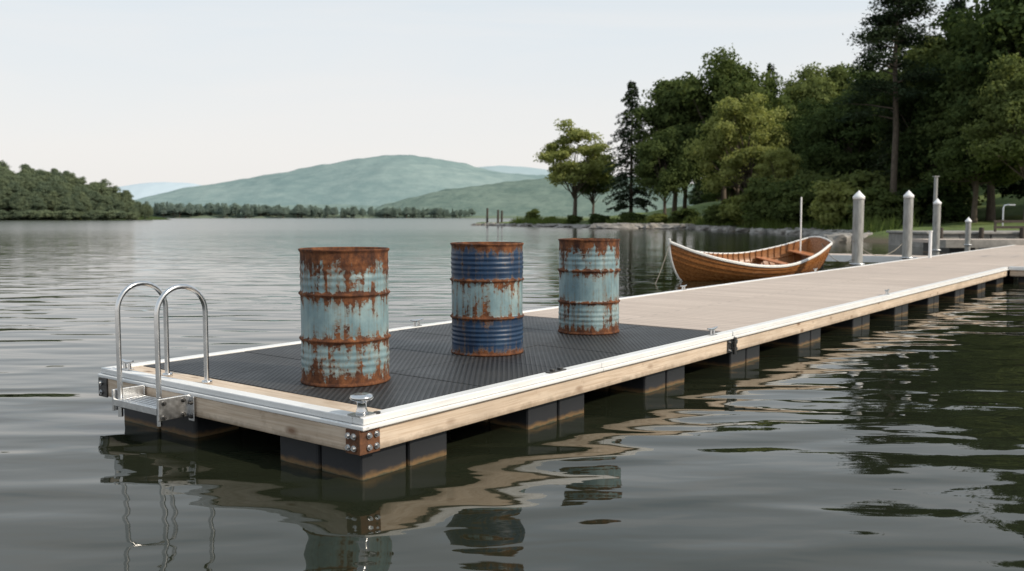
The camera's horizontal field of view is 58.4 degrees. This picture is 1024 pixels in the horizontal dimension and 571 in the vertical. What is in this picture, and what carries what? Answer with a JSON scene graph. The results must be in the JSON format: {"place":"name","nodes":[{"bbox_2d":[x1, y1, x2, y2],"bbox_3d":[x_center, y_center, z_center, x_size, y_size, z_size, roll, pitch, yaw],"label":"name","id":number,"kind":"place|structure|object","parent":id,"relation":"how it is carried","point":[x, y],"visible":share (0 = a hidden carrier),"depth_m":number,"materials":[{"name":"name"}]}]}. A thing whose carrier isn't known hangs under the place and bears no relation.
{"place":"outdoors","nodes":[
{"label":"outdoors","id":0,"kind":"place"},
{"bbox_2d":[2,208,170,219],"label":"headland","id":1,"kind":"structure","parent":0,"point":[151,218],"depth_m":439.63,"materials":[{"name":"green plant"}]},
{"bbox_2d":[0,160,153,219],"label":"headland forest","id":2,"kind":"object","parent":1,"relation":"on","point":[27,192],"visible":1,"depth_m":428.87,"materials":[{"name":"green plant"}]},
{"bbox_2d":[118,182,200,199],"bbox_3d":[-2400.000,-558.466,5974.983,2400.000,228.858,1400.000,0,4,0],"label":"hill","id":3,"kind":"structure","parent":0,"point":[141,190],"depth_m":5680.25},
{"bbox_2d":[241,204,378,213],"bbox_3d":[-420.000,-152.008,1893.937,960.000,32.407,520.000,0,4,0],"label":"treeline","id":4,"kind":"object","parent":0,"point":[345,206],"depth_m":1827.45,"materials":[{"name":"green plant"}]},
{"bbox_2d":[135,155,546,206],"bbox_3d":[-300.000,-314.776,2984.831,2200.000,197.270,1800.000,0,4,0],"label":"hill","id":5,"kind":"structure","parent":0,"point":[379,180],"depth_m":2379.47,"materials":[{"name":"green plant"}]},
{"bbox_2d":[152,213,589,217],"bbox_3d":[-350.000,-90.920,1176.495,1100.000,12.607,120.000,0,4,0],"label":"shore","id":6,"kind":"structure","parent":0,"point":[206,215],"depth_m":1137.91,"materials":[{"name":"green plant"}]},
{"bbox_2d":[135,200,476,217],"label":"distant treeline","id":7,"kind":"object","parent":6,"relation":"on","point":[163,209],"visible":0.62,"depth_m":1129.81,"materials":[{"name":"green plant"}]},
{"bbox_2d":[0,0,989,186],"label":"sky","id":8,"kind":"structure","parent":0,"point":[122,92],"materials":[{"name":"white"}]},
{"bbox_2d":[0,218,1023,570],"bbox_3d":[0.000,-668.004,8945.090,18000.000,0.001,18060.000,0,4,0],"label":"lake water","id":9,"kind":"structure","parent":0,"point":[884,444],"depth_m":5.74,"materials":[{"name":"black liquid"}]},
{"bbox_2d":[97,316,737,480],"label":"floating platform","id":10,"kind":"structure","parent":9,"relation":"on","point":[422,400],"depth_m":6.19,"materials":[{"name":"plastic"}]},
{"bbox_2d":[112,281,211,426],"bbox_3d":[-2.283,0.421,5.989,0.633,0.886,0.416,3,5,38],"label":"swim ladder","id":11,"kind":"object","parent":10,"relation":"attached to","point":[135,398],"visible":1,"depth_m":5.96,"materials":[{"name":"silver metal"}]},
{"bbox_2d":[298,247,390,387],"bbox_3d":[-1.110,0.191,6.091,0.604,0.880,0.592,-2,5,-23],"label":"steel barrel","id":12,"kind":"object","parent":10,"relation":"on","point":[345,335],"visible":1,"depth_m":5.85,"materials":[{"name":"paint"}]},
{"bbox_2d":[450,242,523,356],"bbox_3d":[-0.200,0.095,7.387,0.592,0.880,0.603,3,5,33],"label":"steel barrel","id":13,"kind":"object","parent":10,"relation":"on","point":[487,314],"visible":1,"depth_m":7.14,"materials":[{"name":"paint"}]},
{"bbox_2d":[557,238,620,334],"bbox_3d":[0.730,-0.003,8.694,0.602,0.880,0.596,-2,5,-25],"label":"steel barrel","id":14,"kind":"object","parent":10,"relation":"on","point":[589,269],"visible":1,"depth_m":8.45,"materials":[{"name":"paint"}]},
{"bbox_2d":[486,208,487,222],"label":"timber pile","id":15,"kind":"object","parent":9,"relation":"in","point":[486,215],"visible":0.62,"depth_m":151.41,"materials":[{"name":"grey wood"}]},
{"bbox_2d":[509,213,922,232],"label":"reeds","id":16,"kind":"object","parent":9,"relation":"in","point":[874,225],"visible":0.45,"depth_m":81.39,"materials":[{"name":"green plant"}]},
{"bbox_2d":[668,197,832,280],"bbox_3d":[5.483,-1.007,21.266,4.536,2.035,1.649,-2,13,-26],"label":"wooden rowing boat","id":17,"kind":"object","parent":9,"relation":"on","point":[805,255],"visible":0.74,"depth_m":20.82,"materials":[{"name":"brown wood"}]},
{"bbox_2d":[523,245,1023,367],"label":"dock walkway","id":18,"kind":"structure","parent":9,"relation":"in","point":[799,310],"depth_m":12.55,"materials":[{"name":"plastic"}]},
{"bbox_2d":[849,191,864,266],"bbox_3d":[7.789,-0.375,20.687,0.336,3.540,0.336,0,4,0],"label":"mooring pile","id":19,"kind":"object","parent":18,"relation":"attached to","point":[858,226],"visible":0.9,"depth_m":20.53,"materials":[{"name":"metal"}]},
{"bbox_2d":[900,190,913,259],"bbox_3d":[10.325,-0.670,23.959,0.336,3.640,0.336,0,4,0],"label":"mooring pile","id":20,"kind":"object","parent":18,"relation":"attached to","point":[908,196],"visible":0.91,"depth_m":23.81,"materials":[{"name":"metal"}]},
{"bbox_2d":[853,241,902,255],"bbox_3d":[8.982,-0.928,22.319,0.016,0.414,4.404,3,5,37],"label":"mooring rope","id":21,"kind":"object","parent":20,"relation":"attached to","point":[882,255],"visible":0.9,"depth_m":22.46,"materials":[{"name":"beige fabric"}]},
{"bbox_2d":[928,231,932,257],"bbox_3d":[11.069,-1.087,24.239,0.110,0.730,0.110,0,4,0],"label":"service post","id":22,"kind":"object","parent":18,"relation":"on","point":[930,246],"visible":0.92,"depth_m":24.21,"materials":[{"name":"white metal"}]},
{"bbox_2d":[822,253,926,265],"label":"finger pier","id":23,"kind":"structure","parent":9,"relation":"on","point":[866,258],"depth_m":25.23,"materials":[{"name":"grey concrete"}]},
{"bbox_2d":[932,176,939,234],"bbox_3d":[13.900,-1.705,30.157,0.160,3.780,0.160,0,4,0],"label":"steel post","id":24,"kind":"object","parent":9,"relation":"in","point":[935,188],"visible":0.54,"depth_m":30.01,"materials":[{"name":"grey metal"}]},
{"bbox_2d":[932,198,941,255],"bbox_3d":[13.600,-1.027,29.405,0.320,3.540,0.320,0,4,0],"label":"mooring pile","id":25,"kind":"object","parent":9,"relation":"in","point":[937,203],"visible":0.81,"depth_m":29.26,"materials":[{"name":"metal"}]},
{"bbox_2d":[886,227,1023,246],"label":"stone quay","id":26,"kind":"structure","parent":9,"relation":"in","point":[895,237],"depth_m":43.01,"materials":[{"name":"stone"}]},
{"bbox_2d":[994,220,1023,231],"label":"dock railing","id":27,"kind":"object","parent":26,"relation":"on","point":[1006,221],"visible":1,"depth_m":43.16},
{"bbox_2d":[963,217,971,250],"bbox_3d":[17.400,-1.146,35.012,0.300,2.940,0.300,0,4,0],"label":"mooring pile","id":28,"kind":"object","parent":9,"relation":"in","point":[968,221],"visible":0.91,"depth_m":34.88,"materials":[{"name":"metal"}]},
{"bbox_2d":[912,239,1023,253],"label":"landing stage","id":29,"kind":"object","parent":9,"relation":"in","point":[947,246],"visible":0.28,"depth_m":35.40,"materials":[{"name":"grey concrete"}]},
{"bbox_2d":[1008,264,1023,283],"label":"branch pier","id":30,"kind":"structure","parent":9,"relation":"in","point":[1017,270],"depth_m":19.74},
{"bbox_2d":[479,166,548,174],"bbox_3d":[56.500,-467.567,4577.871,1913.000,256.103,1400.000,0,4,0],"label":"hill","id":31,"kind":"structure","parent":0,"point":[520,170],"depth_m":4344.16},
{"bbox_2d":[366,177,720,216],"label":"hill","id":32,"kind":"structure","parent":0,"point":[521,198],"depth_m":1281.73,"materials":[{"name":"green plant"}]},
{"bbox_2d":[479,178,1023,242],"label":"grass shore","id":33,"kind":"structure","parent":0,"point":[1013,212],"depth_m":82.41,"materials":[{"name":"green plant"}]},
{"bbox_2d":[524,208,539,218],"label":"shrub","id":34,"kind":"object","parent":33,"relation":"on","point":[535,212],"visible":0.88,"depth_m":146.83,"materials":[{"name":"green plant"}]},
{"bbox_2d":[533,118,616,221],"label":"deciduous tree","id":35,"kind":"object","parent":33,"relation":"on","point":[561,170],"visible":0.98,"depth_m":134.50,"materials":[{"name":"green plant"}]},
{"bbox_2d":[566,215,583,222],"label":"shrub","id":36,"kind":"object","parent":33,"relation":"on","point":[572,219],"visible":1,"depth_m":132.17,"materials":[{"name":"green plant"}]},
{"bbox_2d":[577,155,618,213],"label":"deciduous tree","id":37,"kind":"object","parent":33,"relation":"on","point":[595,189],"visible":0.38,"depth_m":137.79,"materials":[{"name":"green plant"}]},
{"bbox_2d":[588,213,611,223],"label":"shrub","id":38,"kind":"object","parent":33,"relation":"on","point":[594,217],"visible":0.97,"depth_m":125.98,"materials":[{"name":"green plant"}]},
{"bbox_2d":[600,80,657,212],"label":"conifer tree","id":39,"kind":"object","parent":33,"relation":"on","point":[621,178],"visible":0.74,"depth_m":124.53,"materials":[{"name":"green plant"}]},
{"bbox_2d":[617,211,646,222],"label":"shrub","id":40,"kind":"object","parent":33,"relation":"on","point":[626,216],"visible":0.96,"depth_m":118.13,"materials":[{"name":"green plant"}]},
{"bbox_2d":[629,126,701,214],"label":"deciduous tree","id":41,"kind":"object","parent":33,"relation":"on","point":[666,181],"visible":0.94,"depth_m":114.23,"materials":[{"name":"green plant"}]},
{"bbox_2d":[622,77,713,214],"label":"deciduous tree","id":42,"kind":"object","parent":33,"relation":"on","point":[663,98],"visible":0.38,"depth_m":119.20,"materials":[{"name":"green plant"}]},
{"bbox_2d":[471,222,872,242],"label":"shore rocks","id":43,"kind":"object","parent":33,"relation":"on","point":[836,236],"visible":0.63,"depth_m":100.59,"materials":[{"name":"grey stone"}]},
{"bbox_2d":[646,213,668,222],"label":"shrub","id":44,"kind":"object","parent":43,"relation":"on","point":[657,217],"visible":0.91,"depth_m":114.90,"materials":[{"name":"green plant"}]},
{"bbox_2d":[641,77,707,209],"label":"deciduous tree","id":45,"kind":"object","parent":33,"relation":"on","point":[685,200],"depth_m":127.17,"materials":[{"name":"green plant"}]},
{"bbox_2d":[667,208,700,223],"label":"shrub","id":46,"kind":"object","parent":33,"relation":"on","point":[689,215],"visible":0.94,"depth_m":112.44,"materials":[{"name":"green plant"}]},
{"bbox_2d":[702,208,717,222],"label":"shrub","id":47,"kind":"object","parent":33,"relation":"on","point":[706,211],"visible":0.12,"depth_m":107.30,"materials":[{"name":"green plant"}]},
{"bbox_2d":[704,203,735,225],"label":"shrub","id":48,"kind":"object","parent":33,"relation":"on","point":[713,212],"visible":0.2,"depth_m":100.54,"materials":[{"name":"green plant"}]},
{"bbox_2d":[668,43,793,203],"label":"deciduous tree","id":49,"kind":"object","parent":33,"relation":"on","point":[725,77],"visible":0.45,"depth_m":114.98,"materials":[{"name":"green plant"}]},
{"bbox_2d":[715,192,753,225],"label":"shrub","id":50,"kind":"object","parent":33,"relation":"on","point":[731,207],"visible":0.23,"depth_m":93.08,"materials":[{"name":"green plant"}]},
{"bbox_2d":[683,92,794,193],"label":"deciduous tree","id":51,"kind":"object","parent":33,"relation":"on","point":[727,134],"visible":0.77,"depth_m":94.55,"materials":[{"name":"green plant"}]},
{"bbox_2d":[706,95,784,195],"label":"deciduous tree","id":52,"kind":"object","parent":33,"relation":"on","point":[737,190],"depth_m":124.16,"materials":[{"name":"green plant"}]},
{"bbox_2d":[739,175,785,225],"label":"shrub","id":53,"kind":"object","parent":33,"relation":"on","point":[758,206],"visible":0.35,"depth_m":87.11,"materials":[{"name":"green plant"}]},
{"bbox_2d":[761,62,779,107],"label":"conifer tree","id":54,"kind":"object","parent":33,"relation":"on","point":[769,65],"visible":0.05,"depth_m":130.89,"materials":[{"name":"green plant"}]},
{"bbox_2d":[746,147,803,186],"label":"deciduous tree","id":55,"kind":"object","parent":33,"relation":"on","point":[775,163],"visible":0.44,"depth_m":88.66,"materials":[{"name":"green plant"}]},
{"bbox_2d":[766,180,814,223],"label":"shrub","id":56,"kind":"object","parent":33,"relation":"on","point":[773,211],"visible":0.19,"depth_m":81.43,"materials":[{"name":"green plant"}]},
{"bbox_2d":[780,95,830,165],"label":"deciduous tree","id":57,"kind":"object","parent":33,"relation":"on","point":[790,128],"visible":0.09,"depth_m":94.04,"materials":[{"name":"green plant"}]},
{"bbox_2d":[772,61,840,125],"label":"deciduous tree","id":58,"kind":"object","parent":33,"relation":"on","point":[817,85],"visible":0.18,"depth_m":125.48,"materials":[{"name":"green plant"}]},
{"bbox_2d":[774,168,843,222],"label":"shrub","id":59,"kind":"object","parent":33,"relation":"on","point":[807,178],"visible":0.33,"depth_m":80.59,"materials":[{"name":"green plant"}]},
{"bbox_2d":[778,181,850,223],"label":"shrub","id":60,"kind":"object","parent":33,"relation":"on","point":[807,195],"visible":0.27,"depth_m":78.73,"materials":[{"name":"green plant"}]},
{"bbox_2d":[800,61,865,101],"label":"deciduous tree","id":61,"kind":"object","parent":33,"relation":"on","point":[838,73],"visible":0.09,"depth_m":128.79,"materials":[{"name":"green plant"}]},
{"bbox_2d":[807,178,865,225],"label":"shrub","id":62,"kind":"object","parent":33,"relation":"on","point":[825,206],"visible":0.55,"depth_m":73.64,"materials":[{"name":"green plant"}]},
{"bbox_2d":[687,171,986,205],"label":"woodland","id":63,"kind":"object","parent":33,"relation":"on","point":[697,196],"visible":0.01,"depth_m":191.31,"materials":[{"name":"green plant"}]},
{"bbox_2d":[790,96,888,176],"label":"deciduous tree","id":64,"kind":"object","parent":33,"relation":"on","point":[821,151],"visible":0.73,"depth_m":81.26,"materials":[{"name":"green plant"}]},
{"bbox_2d":[830,68,900,100],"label":"deciduous tree","id":65,"kind":"object","parent":33,"relation":"on","point":[847,91],"depth_m":94.31,"materials":[{"name":"green plant"}]},
{"bbox_2d":[830,66,926,175],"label":"deciduous tree","id":66,"kind":"object","parent":33,"relation":"on","point":[865,74],"visible":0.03,"depth_m":84.30,"materials":[{"name":"green plant"}]},
{"bbox_2d":[835,170,924,222],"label":"shrub","id":67,"kind":"object","parent":33,"relation":"on","point":[867,179],"visible":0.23,"depth_m":73.38,"materials":[{"name":"green plant"}]},
{"bbox_2d":[846,186,926,223],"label":"shrub","id":68,"kind":"object","parent":33,"relation":"on","point":[877,200],"visible":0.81,"depth_m":68.22,"materials":[{"name":"green plant"}]},
{"bbox_2d":[823,0,955,223],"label":"pine tree","id":69,"kind":"object","parent":33,"relation":"on","point":[886,24],"visible":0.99,"depth_m":70.50,"materials":[{"name":"green plant"}]},
{"bbox_2d":[865,75,924,180],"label":"conifer tree","id":70,"kind":"object","parent":33,"relation":"on","point":[884,158],"visible":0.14,"depth_m":75.08,"materials":[{"name":"green plant"}]},
{"bbox_2d":[891,38,910,71],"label":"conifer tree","id":71,"kind":"object","parent":33,"relation":"on","point":[902,49],"visible":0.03,"depth_m":94.91,"materials":[{"name":"green plant"}]},
{"bbox_2d":[871,59,960,222],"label":"deciduous tree","id":72,"kind":"object","parent":33,"relation":"on","point":[907,150],"visible":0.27,"depth_m":72.05,"materials":[{"name":"green plant"}]},
{"bbox_2d":[870,32,964,180],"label":"deciduous tree","id":73,"kind":"object","parent":33,"relation":"on","point":[931,50],"visible":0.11,"depth_m":75.72,"materials":[{"name":"green plant"}]},
{"bbox_2d":[864,3,978,184],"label":"deciduous tree","id":74,"kind":"object","parent":33,"relation":"on","point":[953,16],"visible":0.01,"depth_m":77.45,"materials":[{"name":"green plant"}]},
{"bbox_2d":[889,182,971,223],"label":"shrub","id":75,"kind":"object","parent":33,"relation":"on","point":[953,208],"visible":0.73,"depth_m":68.18,"materials":[{"name":"green plant"}]},
{"bbox_2d":[884,175,986,219],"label":"shrub","id":76,"kind":"object","parent":33,"relation":"on","point":[900,186],"visible":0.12,"depth_m":73.04,"materials":[{"name":"green plant"}]},
{"bbox_2d":[917,0,986,191],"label":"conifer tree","id":77,"kind":"object","parent":33,"relation":"on","point":[957,4],"visible":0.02,"depth_m":88.74,"materials":[{"name":"green plant"}]},
{"bbox_2d":[914,15,1021,220],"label":"deciduous tree","id":78,"kind":"object","parent":33,"relation":"on","point":[949,64],"visible":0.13,"depth_m":68.64,"materials":[{"name":"green plant"}]},
{"bbox_2d":[920,92,1018,222],"bbox_3d":[33.179,-9.073,65.490,7.166,9.800,6.970,1,4,16],"label":"deciduous tree","id":79,"kind":"object","parent":33,"relation":"on","point":[956,164],"visible":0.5,"depth_m":64.88,"materials":[{"name":"green plant"}]},
{"bbox_2d":[943,0,1023,170],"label":"deciduous tree","id":80,"kind":"object","parent":33,"relation":"on","point":[1002,28],"visible":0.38,"depth_m":63.59,"materials":[{"name":"green plant"}]},
{"bbox_2d":[943,0,1023,84],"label":"deciduous tree","id":81,"kind":"object","parent":33,"relation":"on","point":[977,9],"visible":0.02,"depth_m":67.44,"materials":[{"name":"green plant"}]},
{"bbox_2d":[958,52,1023,219],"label":"deciduous tree","id":82,"kind":"object","parent":33,"relation":"on","point":[1009,78],"visible":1,"depth_m":60.04,"materials":[{"name":"green plant"}]},
{"bbox_2d":[983,173,1023,199],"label":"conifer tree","id":83,"kind":"object","parent":33,"relation":"on","point":[1012,187],"visible":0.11,"depth_m":76.84,"materials":[{"name":"green plant"}]},
{"bbox_2d":[1002,204,1015,225],"bbox_3d":[26.481,-3.735,48.858,0.638,1.237,0.160,0,4,0],"label":"metal hoop handrail","id":84,"kind":"object","parent":33,"relation":"on","point":[1003,212],"visible":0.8,"depth_m":48.81,"materials":[{"name":"metal"}]}
]}

